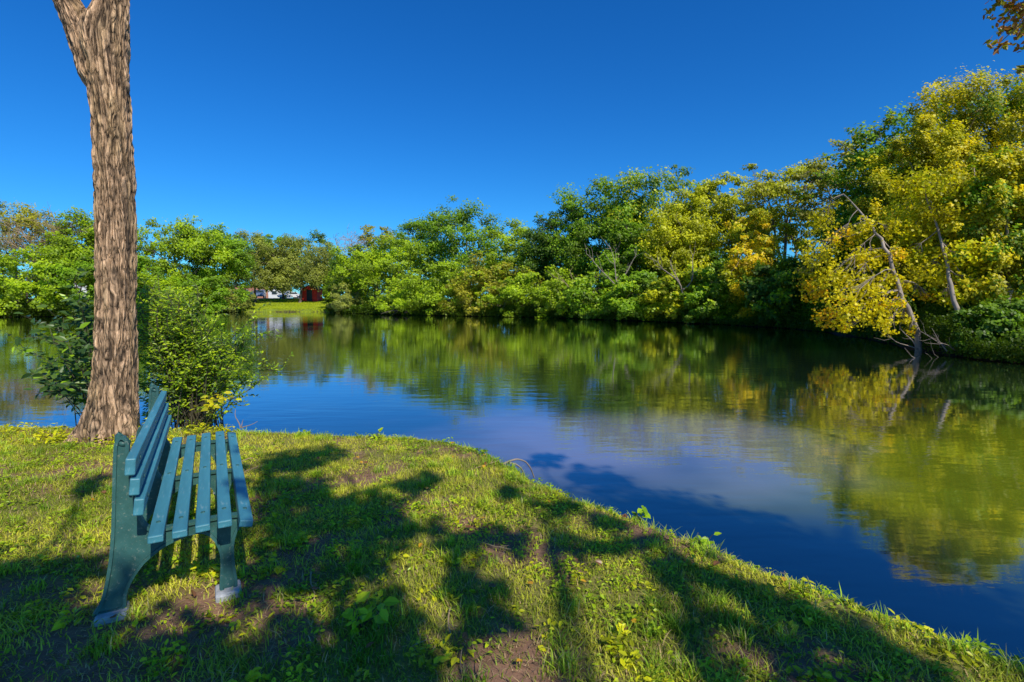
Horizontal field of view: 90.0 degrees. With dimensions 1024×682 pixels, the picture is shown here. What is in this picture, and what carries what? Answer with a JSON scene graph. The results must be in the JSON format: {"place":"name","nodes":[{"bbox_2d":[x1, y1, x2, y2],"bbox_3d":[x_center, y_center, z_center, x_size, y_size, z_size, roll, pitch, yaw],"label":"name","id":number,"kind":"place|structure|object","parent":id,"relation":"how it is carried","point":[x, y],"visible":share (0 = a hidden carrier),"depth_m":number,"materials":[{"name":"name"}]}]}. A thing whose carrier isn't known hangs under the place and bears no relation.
{"place":"outdoors","nodes":[
{"label":"outdoors","id":0,"kind":"place"},
{"bbox_2d":[0,312,1023,666],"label":"water","id":1,"kind":"structure","parent":0,"point":[872,472],"depth_m":8.13,"materials":[{"name":"blue liquid"}]},
{"bbox_2d":[877,328,919,349],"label":"fallen branch","id":2,"kind":"object","parent":1,"relation":"on","point":[904,344],"visible":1,"depth_m":18.34,"materials":[{"name":"grey wood"}]},
{"bbox_2d":[907,320,955,357],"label":"fallen branch","id":3,"kind":"object","parent":1,"relation":"in","point":[938,341],"visible":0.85,"depth_m":17.25,"materials":[{"name":"wood"}]},
{"bbox_2d":[0,298,1023,681],"bbox_3d":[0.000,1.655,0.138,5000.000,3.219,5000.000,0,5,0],"label":"ground","id":4,"kind":"structure","parent":0,"point":[148,630],"depth_m":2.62,"materials":[{"name":"green plant"}]},
{"bbox_2d":[0,268,93,425],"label":"dark shrub","id":5,"kind":"object","parent":4,"relation":"on","point":[65,375],"visible":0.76,"depth_m":6.70,"materials":[{"name":"green plant"}]},
{"bbox_2d":[0,200,93,280],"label":"broadleaf tree","id":6,"kind":"object","parent":4,"relation":"on","point":[20,218],"visible":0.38,"depth_m":65.94,"materials":[{"name":"green plant"}]},
{"bbox_2d":[0,243,94,314],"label":"broadleaf tree","id":7,"kind":"object","parent":4,"relation":"on","point":[17,289],"visible":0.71,"depth_m":53.35,"materials":[{"name":"green plant"}]},
{"bbox_2d":[24,254,94,310],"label":"broadleaf tree","id":8,"kind":"object","parent":4,"relation":"on","point":[64,272],"visible":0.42,"depth_m":54.65,"materials":[{"name":"green plant"}]},
{"bbox_2d":[55,257,93,295],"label":"white house","id":9,"kind":"structure","parent":4,"relation":"on","point":[83,288],"depth_m":80.61,"materials":[{"name":"paint"}]},
{"bbox_2d":[33,205,143,292],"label":"broadleaf tree","id":10,"kind":"object","parent":4,"relation":"on","point":[75,250],"visible":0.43,"depth_m":63.36,"materials":[{"name":"green plant"}]},
{"bbox_2d":[52,0,140,443],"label":"foreground tree","id":11,"kind":"object","parent":4,"relation":"on","point":[97,32],"visible":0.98,"depth_m":5.42,"materials":[{"name":"brown plant"}]},
{"bbox_2d":[84,255,169,300],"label":"broadleaf tree","id":12,"kind":"object","parent":4,"relation":"on","point":[143,266],"visible":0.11,"depth_m":63.92,"materials":[{"name":"green plant"}]},
{"bbox_2d":[136,272,199,313],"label":"waterside bush","id":13,"kind":"object","parent":4,"relation":"on","point":[152,284],"visible":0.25,"depth_m":61.52,"materials":[{"name":"green plant"}]},
{"bbox_2d":[93,383,252,626],"bbox_3d":[-2.086,0.830,3.237,0.676,0.945,1.968,-3,6,-30],"label":"park bench","id":14,"kind":"object","parent":4,"relation":"on","point":[144,488],"visible":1,"depth_m":2.64,"materials":[{"name":"blue paint"}]},
{"bbox_2d":[173,654,182,665],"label":"fallen leaf","id":15,"kind":"object","parent":4,"relation":"on","point":[175,659],"visible":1,"depth_m":2.17,"materials":[{"name":"green plant"}]},
{"bbox_2d":[137,214,238,297],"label":"broadleaf tree","id":16,"kind":"object","parent":4,"relation":"on","point":[188,240],"visible":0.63,"depth_m":69.59,"materials":[{"name":"green plant"}]},
{"bbox_2d":[163,274,251,312],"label":"waterside bush","id":17,"kind":"object","parent":4,"relation":"on","point":[221,292],"visible":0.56,"depth_m":67.67,"materials":[{"name":"green plant"}]},
{"bbox_2d":[200,543,214,555],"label":"weed plant","id":18,"kind":"object","parent":4,"relation":"on","point":[207,548],"visible":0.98,"depth_m":3.09,"materials":[{"name":"green plant"}]},
{"bbox_2d":[175,391,240,429],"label":"yellow sprig","id":19,"kind":"object","parent":4,"relation":"on","point":[221,399],"visible":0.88,"depth_m":6.47,"materials":[{"name":"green plant"}]},
{"bbox_2d":[136,271,293,430],"bbox_3d":[-4.449,0.280,7.335,3.024,2.544,1.854,0,5,0],"label":"leafy shrub","id":20,"kind":"object","parent":4,"relation":"on","point":[188,370],"visible":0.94,"depth_m":6.92,"materials":[{"name":"green plant"}]},
{"bbox_2d":[183,222,259,298],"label":"broadleaf tree","id":21,"kind":"object","parent":4,"relation":"on","point":[240,261],"visible":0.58,"depth_m":73.93,"materials":[{"name":"green plant"}]},
{"bbox_2d":[224,287,255,311],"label":"waterside bush","id":22,"kind":"object","parent":4,"relation":"on","point":[248,304],"visible":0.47,"depth_m":71.88,"materials":[{"name":"green plant"}]},
{"bbox_2d":[235,409,257,427],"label":"bare twig","id":23,"kind":"object","parent":4,"relation":"on","point":[242,422],"visible":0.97,"depth_m":6.41,"materials":[{"name":"grey wood"}]},
{"bbox_2d":[234,285,267,297],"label":"brick building","id":24,"kind":"structure","parent":4,"relation":"on","point":[250,289],"depth_m":118.42,"materials":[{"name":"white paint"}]},
{"bbox_2d":[221,229,291,302],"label":"lawn tree","id":25,"kind":"object","parent":4,"relation":"on","point":[261,279],"visible":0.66,"depth_m":82.30,"materials":[{"name":"green plant"}]},
{"bbox_2d":[257,298,298,298],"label":"kerb","id":26,"kind":"structure","parent":4,"relation":"on","point":[274,298],"depth_m":97.22,"materials":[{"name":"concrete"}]},
{"bbox_2d":[268,289,290,297],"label":"white building","id":27,"kind":"structure","parent":4,"relation":"on","point":[273,295],"depth_m":109.05,"materials":[{"name":"paint"}]},
{"bbox_2d":[251,233,315,298],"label":"lawn tree","id":28,"kind":"object","parent":4,"relation":"on","point":[268,239],"visible":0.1,"depth_m":90.06,"materials":[{"name":"green plant"}]},
{"bbox_2d":[258,233,340,302],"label":"lawn tree","id":29,"kind":"object","parent":4,"relation":"on","point":[308,273],"visible":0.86,"depth_m":83.67,"materials":[{"name":"green plant"}]},
{"bbox_2d":[223,298,376,311],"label":"lawn grass","id":30,"kind":"structure","parent":4,"relation":"on","point":[281,302],"depth_m":80.99,"materials":[{"name":"green plant"}]},
{"bbox_2d":[302,285,322,301],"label":"red shed","id":31,"kind":"structure","parent":30,"relation":"on","point":[310,295],"depth_m":87.46,"materials":[{"name":"paint"}]},
{"bbox_2d":[306,290,311,300],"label":"door","id":32,"kind":"structure","parent":31,"relation":"in","point":[309,292],"depth_m":87.41,"materials":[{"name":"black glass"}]},
{"bbox_2d":[0,254,600,298],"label":"distant wood","id":33,"kind":"object","parent":4,"relation":"on","point":[230,285],"visible":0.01,"depth_m":154.59,"materials":[{"name":"green plant"}]},
{"bbox_2d":[303,227,331,270],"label":"lawn tree","id":34,"kind":"object","parent":4,"relation":"on","point":[320,237],"visible":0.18,"depth_m":98.19,"materials":[{"name":"green plant"}]},
{"bbox_2d":[321,275,343,297],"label":"lawn tree","id":35,"kind":"object","parent":4,"relation":"on","point":[325,288],"visible":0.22,"depth_m":96.44,"materials":[{"name":"green plant"}]},
{"bbox_2d":[326,281,365,312],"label":"waterside bush","id":36,"kind":"object","parent":4,"relation":"on","point":[345,300],"visible":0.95,"depth_m":68.43,"materials":[{"name":"green plant"}]},
{"bbox_2d":[329,227,373,297],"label":"bare tree","id":37,"kind":"object","parent":4,"relation":"on","point":[348,240],"visible":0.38,"depth_m":88.47,"materials":[{"name":"grey wood"}]},
{"bbox_2d":[325,244,379,300],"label":"broadleaf tree","id":38,"kind":"object","parent":4,"relation":"on","point":[370,293],"visible":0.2,"depth_m":80.51,"materials":[{"name":"green plant"}]},
{"bbox_2d":[344,607,367,637],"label":"weed plant","id":39,"kind":"object","parent":4,"relation":"on","point":[354,616],"visible":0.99,"depth_m":2.38,"materials":[{"name":"green plant"}]},
{"bbox_2d":[341,592,399,627],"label":"weed plant","id":40,"kind":"object","parent":4,"relation":"on","point":[381,617],"visible":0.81,"depth_m":2.42,"materials":[{"name":"green plant"}]},
{"bbox_2d":[318,232,429,304],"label":"broadleaf tree","id":41,"kind":"object","parent":4,"relation":"on","point":[376,260],"visible":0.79,"depth_m":69.41,"materials":[{"name":"green plant"}]},
{"bbox_2d":[357,224,395,290],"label":"broadleaf tree","id":42,"kind":"object","parent":4,"relation":"on","point":[369,237],"visible":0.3,"depth_m":90.32,"materials":[{"name":"green plant"}]},
{"bbox_2d":[371,427,382,440],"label":"weed plant","id":43,"kind":"object","parent":4,"relation":"on","point":[375,435],"visible":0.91,"depth_m":5.65,"materials":[{"name":"green plant"}]},
{"bbox_2d":[369,273,436,313],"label":"waterside bush","id":44,"kind":"object","parent":4,"relation":"on","point":[380,303],"visible":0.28,"depth_m":60.45,"materials":[{"name":"green plant"}]},
{"bbox_2d":[385,215,460,279],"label":"broadleaf tree","id":45,"kind":"object","parent":4,"relation":"on","point":[410,225],"visible":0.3,"depth_m":81.51,"materials":[{"name":"green plant"}]},
{"bbox_2d":[390,259,489,314],"bbox_3d":[-7.645,-6.137,58.427,12.460,6.396,5.062,0,5,0],"label":"waterside bush","id":46,"kind":"object","parent":4,"relation":"on","point":[435,292],"visible":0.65,"depth_m":57.52,"materials":[{"name":"green plant"}]},
{"bbox_2d":[448,607,456,632],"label":"fallen twig","id":47,"kind":"object","parent":4,"relation":"on","point":[448,620],"visible":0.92,"depth_m":2.42,"materials":[{"name":"grey wood"}]},
{"bbox_2d":[414,195,512,283],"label":"broadleaf tree","id":48,"kind":"object","parent":4,"relation":"on","point":[441,223],"visible":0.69,"depth_m":77.28,"materials":[{"name":"green plant"}]},
{"bbox_2d":[434,252,544,315],"bbox_3d":[-2.162,-6.233,56.469,13.254,6.843,4.940,0,5,0],"label":"waterside bush","id":49,"kind":"object","parent":4,"relation":"on","point":[486,280],"visible":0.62,"depth_m":55.59,"materials":[{"name":"green plant"}]},
{"bbox_2d":[480,542,508,548],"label":"fallen twig","id":50,"kind":"object","parent":4,"relation":"on","point":[495,546],"visible":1,"depth_m":3.17,"materials":[{"name":"brown wood"}]},
{"bbox_2d":[0,292,1023,362],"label":"shore undergrowth","id":51,"kind":"object","parent":4,"relation":"on","point":[996,349],"visible":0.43,"depth_m":28.43,"materials":[{"name":"green plant"}]},
{"bbox_2d":[474,218,558,294],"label":"broadleaf tree","id":52,"kind":"object","parent":4,"relation":"on","point":[510,242],"visible":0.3,"depth_m":67.38,"materials":[{"name":"green plant"}]},
{"bbox_2d":[503,458,534,477],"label":"arched dead stem","id":53,"kind":"object","parent":4,"relation":"on","point":[518,465],"visible":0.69,"depth_m":5.02,"materials":[{"name":"grey plant"}]},
{"bbox_2d":[485,264,572,316],"bbox_3d":[2.530,-5.259,53.431,11.368,5.408,5.139,0,5,0],"label":"waterside bush","id":54,"kind":"object","parent":4,"relation":"on","point":[517,289],"visible":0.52,"depth_m":52.72,"materials":[{"name":"green plant"}]},
{"bbox_2d":[514,195,591,282],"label":"broadleaf tree","id":55,"kind":"object","parent":4,"relation":"on","point":[545,251],"visible":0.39,"depth_m":63.00,"materials":[{"name":"green plant"}]},
{"bbox_2d":[524,274,607,317],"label":"waterside bush","id":56,"kind":"object","parent":4,"relation":"on","point":[552,289],"visible":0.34,"depth_m":49.94,"materials":[{"name":"green plant"}]},
{"bbox_2d":[548,269,599,286],"bbox_3d":[6.102,-5.798,48.751,5.823,2.746,1.406,0,5,0],"label":"dead limb","id":57,"kind":"object","parent":4,"relation":"on","point":[571,276],"visible":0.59,"depth_m":48.63,"materials":[{"name":"grey wood"}]},
{"bbox_2d":[538,174,647,287],"bbox_3d":[10.054,-12.001,61.758,14.370,15.731,9.638,0,5,0],"label":"broadleaf tree","id":58,"kind":"object","parent":4,"relation":"on","point":[576,249],"visible":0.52,"depth_m":59.83,"materials":[{"name":"green plant"}]},
{"bbox_2d":[562,264,643,318],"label":"waterside bush","id":59,"kind":"object","parent":4,"relation":"on","point":[579,294],"visible":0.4,"depth_m":46.84,"materials":[{"name":"green plant"}]},
{"bbox_2d":[587,218,667,285],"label":"broadleaf tree","id":60,"kind":"object","parent":4,"relation":"on","point":[623,254],"visible":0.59,"depth_m":50.79,"materials":[{"name":"green plant"}]},
{"bbox_2d":[600,270,660,319],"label":"waterside bush","id":61,"kind":"object","parent":4,"relation":"on","point":[619,302],"visible":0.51,"depth_m":43.51,"materials":[{"name":"green plant"}]},
{"bbox_2d":[585,237,642,283],"bbox_3d":[9.036,-6.910,45.592,5.160,4.769,1.236,0,5,0],"label":"dead limb","id":62,"kind":"object","parent":61,"relation":"on","point":[611,262],"visible":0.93,"depth_m":45.54,"materials":[{"name":"grey wood"}]},
{"bbox_2d":[632,505,650,522],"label":"weed plant","id":63,"kind":"object","parent":4,"relation":"on","point":[643,510],"visible":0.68,"depth_m":3.64,"materials":[{"name":"green plant"}]},
{"bbox_2d":[588,164,711,278],"bbox_3d":[15.735,-11.819,57.663,14.597,16.021,11.251,-2,5,-25],"label":"broadleaf tree","id":64,"kind":"object","parent":4,"relation":"on","point":[635,183],"visible":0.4,"depth_m":55.36,"materials":[{"name":"green plant"}]},
{"bbox_2d":[637,264,721,320],"bbox_3d":[14.196,-3.800,41.870,7.802,4.958,4.381,0,5,0],"label":"waterside bush","id":65,"kind":"object","parent":4,"relation":"on","point":[666,293],"visible":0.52,"depth_m":40.95,"materials":[{"name":"green plant"}]},
{"bbox_2d":[644,242,701,292],"bbox_3d":[12.655,-5.752,40.103,4.526,4.185,1.661,0,5,0],"label":"dead limb","id":66,"kind":"object","parent":65,"relation":"on","point":[677,279],"visible":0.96,"depth_m":40.02,"materials":[{"name":"grey wood"}]},
{"bbox_2d":[635,198,728,289],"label":"broadleaf tree","id":67,"kind":"object","parent":4,"relation":"on","point":[680,243],"visible":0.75,"depth_m":47.60,"materials":[{"name":"green plant"}]},
{"bbox_2d":[668,177,741,269],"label":"broadleaf tree","id":68,"kind":"object","parent":4,"relation":"on","point":[699,197],"visible":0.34,"depth_m":52.14,"materials":[{"name":"green plant"}]},
{"bbox_2d":[693,532,720,549],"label":"weed plant","id":69,"kind":"object","parent":4,"relation":"on","point":[705,538],"visible":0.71,"depth_m":3.19,"materials":[{"name":"green plant"}]},
{"bbox_2d":[708,628,715,635],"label":"fallen leaf","id":70,"kind":"object","parent":4,"relation":"on","point":[714,631],"visible":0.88,"depth_m":2.33,"materials":[{"name":"green plant"}]},
{"bbox_2d":[679,263,755,323],"bbox_3d":[16.111,-3.675,39.226,6.377,4.609,4.587,0,5,0],"label":"waterside bush","id":71,"kind":"object","parent":4,"relation":"on","point":[709,292],"visible":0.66,"depth_m":38.29,"materials":[{"name":"green plant"}]},
{"bbox_2d":[702,248,741,277],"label":"broadleaf tree","id":72,"kind":"object","parent":4,"relation":"on","point":[716,263],"visible":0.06,"depth_m":46.33,"materials":[{"name":"green plant"}]},
{"bbox_2d":[689,171,793,260],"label":"locust tree","id":73,"kind":"object","parent":4,"relation":"on","point":[733,198],"visible":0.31,"depth_m":50.42,"materials":[{"name":"green plant"}]},
{"bbox_2d":[717,208,789,318],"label":"yellow tree","id":74,"kind":"object","parent":4,"relation":"on","point":[765,253],"visible":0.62,"depth_m":36.46,"materials":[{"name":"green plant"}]},
{"bbox_2d":[734,252,825,327],"bbox_3d":[18.385,-3.275,34.309,6.053,5.219,4.337,-2,5,-20],"label":"waterside bush","id":75,"kind":"object","parent":4,"relation":"on","point":[771,293],"visible":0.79,"depth_m":33.40,"materials":[{"name":"green plant"}]},
{"bbox_2d":[723,161,840,257],"bbox_3d":[24.022,-9.374,45.381,10.685,13.330,8.041,0,5,0],"label":"locust tree","id":76,"kind":"object","parent":4,"relation":"on","point":[772,190],"visible":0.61,"depth_m":44.22,"materials":[{"name":"green plant"}]},
{"bbox_2d":[788,253,844,305],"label":"undergrowth bush","id":77,"kind":"object","parent":4,"relation":"on","point":[805,266],"visible":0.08,"depth_m":34.12,"materials":[{"name":"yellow plant"}]},
{"bbox_2d":[786,130,893,262],"bbox_3d":[25.223,-8.923,39.593,8.739,13.839,7.539,0,5,0],"label":"locust tree","id":78,"kind":"object","parent":4,"relation":"on","point":[819,178],"visible":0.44,"depth_m":38.84,"materials":[{"name":"green plant"}]},
{"bbox_2d":[790,194,938,350],"bbox_3d":[13.063,-2.702,19.770,4.111,6.462,4.916,-4,6,-37],"label":"golden sycamore","id":79,"kind":"object","parent":4,"relation":"on","point":[872,290],"visible":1,"depth_m":19.42,"materials":[{"name":"yellow plant"}]},
{"bbox_2d":[810,101,919,287],"bbox_3d":[23.212,-7.735,32.305,8.360,13.390,6.546,0,5,0],"label":"broadleaf tree","id":80,"kind":"object","parent":4,"relation":"on","point":[854,162],"visible":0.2,"depth_m":31.71,"materials":[{"name":"green plant"}]},
{"bbox_2d":[819,262,910,322],"bbox_3d":[20.794,-2.598,27.887,7.392,4.055,4.447,0,5,0],"label":"undergrowth bush","id":81,"kind":"object","parent":4,"relation":"on","point":[832,294],"visible":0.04,"depth_m":27.69,"materials":[{"name":"yellow plant"}]},
{"bbox_2d":[843,111,998,297],"bbox_3d":[19.058,-5.386,23.834,6.256,10.386,4.871,0,5,0],"label":"sycamore tree","id":82,"kind":"object","parent":4,"relation":"on","point":[951,146],"visible":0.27,"depth_m":23.08,"materials":[{"name":"yellow plant"}]},
{"bbox_2d":[875,272,971,317],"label":"undergrowth bush","id":83,"kind":"object","parent":4,"relation":"on","point":[916,304],"visible":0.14,"depth_m":23.48,"materials":[{"name":"yellow plant"}]},
{"bbox_2d":[841,64,1023,282],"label":"sycamore tree","id":84,"kind":"object","parent":4,"relation":"on","point":[988,108],"visible":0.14,"depth_m":24.01,"materials":[{"name":"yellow plant"}]},
{"bbox_2d":[874,159,1016,311],"bbox_3d":[16.438,-3.121,19.416,4.000,7.216,3.972,0,5,0],"label":"yellow sycamore","id":85,"kind":"object","parent":4,"relation":"on","point":[935,193],"visible":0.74,"depth_m":18.96,"materials":[{"name":"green plant"}]},
{"bbox_2d":[924,280,1022,319],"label":"undergrowth bush","id":86,"kind":"object","parent":4,"relation":"on","point":[969,302],"visible":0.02,"depth_m":22.53,"materials":[{"name":"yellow plant"}]},
{"bbox_2d":[925,141,1023,309],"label":"sycamore tree","id":87,"kind":"object","parent":4,"relation":"on","point":[998,204],"visible":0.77,"depth_m":18.11,"materials":[{"name":"yellow plant"}]},
{"bbox_2d":[943,295,1023,354],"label":"waterside bush","id":88,"kind":"object","parent":4,"relation":"on","point":[1006,315],"visible":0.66,"depth_m":16.66,"materials":[{"name":"green plant"}]},
{"bbox_2d":[983,0,1023,73],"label":"overhanging tree","id":89,"kind":"object","parent":4,"relation":"on","point":[1012,8],"visible":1,"depth_m":5.76,"materials":[{"name":"brown plant"}]},
{"bbox_2d":[0,0,1023,297],"label":"sky","id":90,"kind":"structure","parent":0,"point":[275,117],"materials":[{"name":"blue"}]},
{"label":"road","id":91,"kind":"structure","parent":0,"visible":0},
{"bbox_2d":[256,290,265,297],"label":"parked car","id":92,"kind":"object","parent":91,"relation":"on","point":[259,293],"visible":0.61,"depth_m":101.65,"materials":[{"name":"blue paint"}]},
{"bbox_2d":[278,292,299,297],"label":"parked car","id":93,"kind":"object","parent":91,"relation":"on","point":[295,295],"visible":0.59,"depth_m":102.09,"materials":[{"name":"white paint"}]}
]}

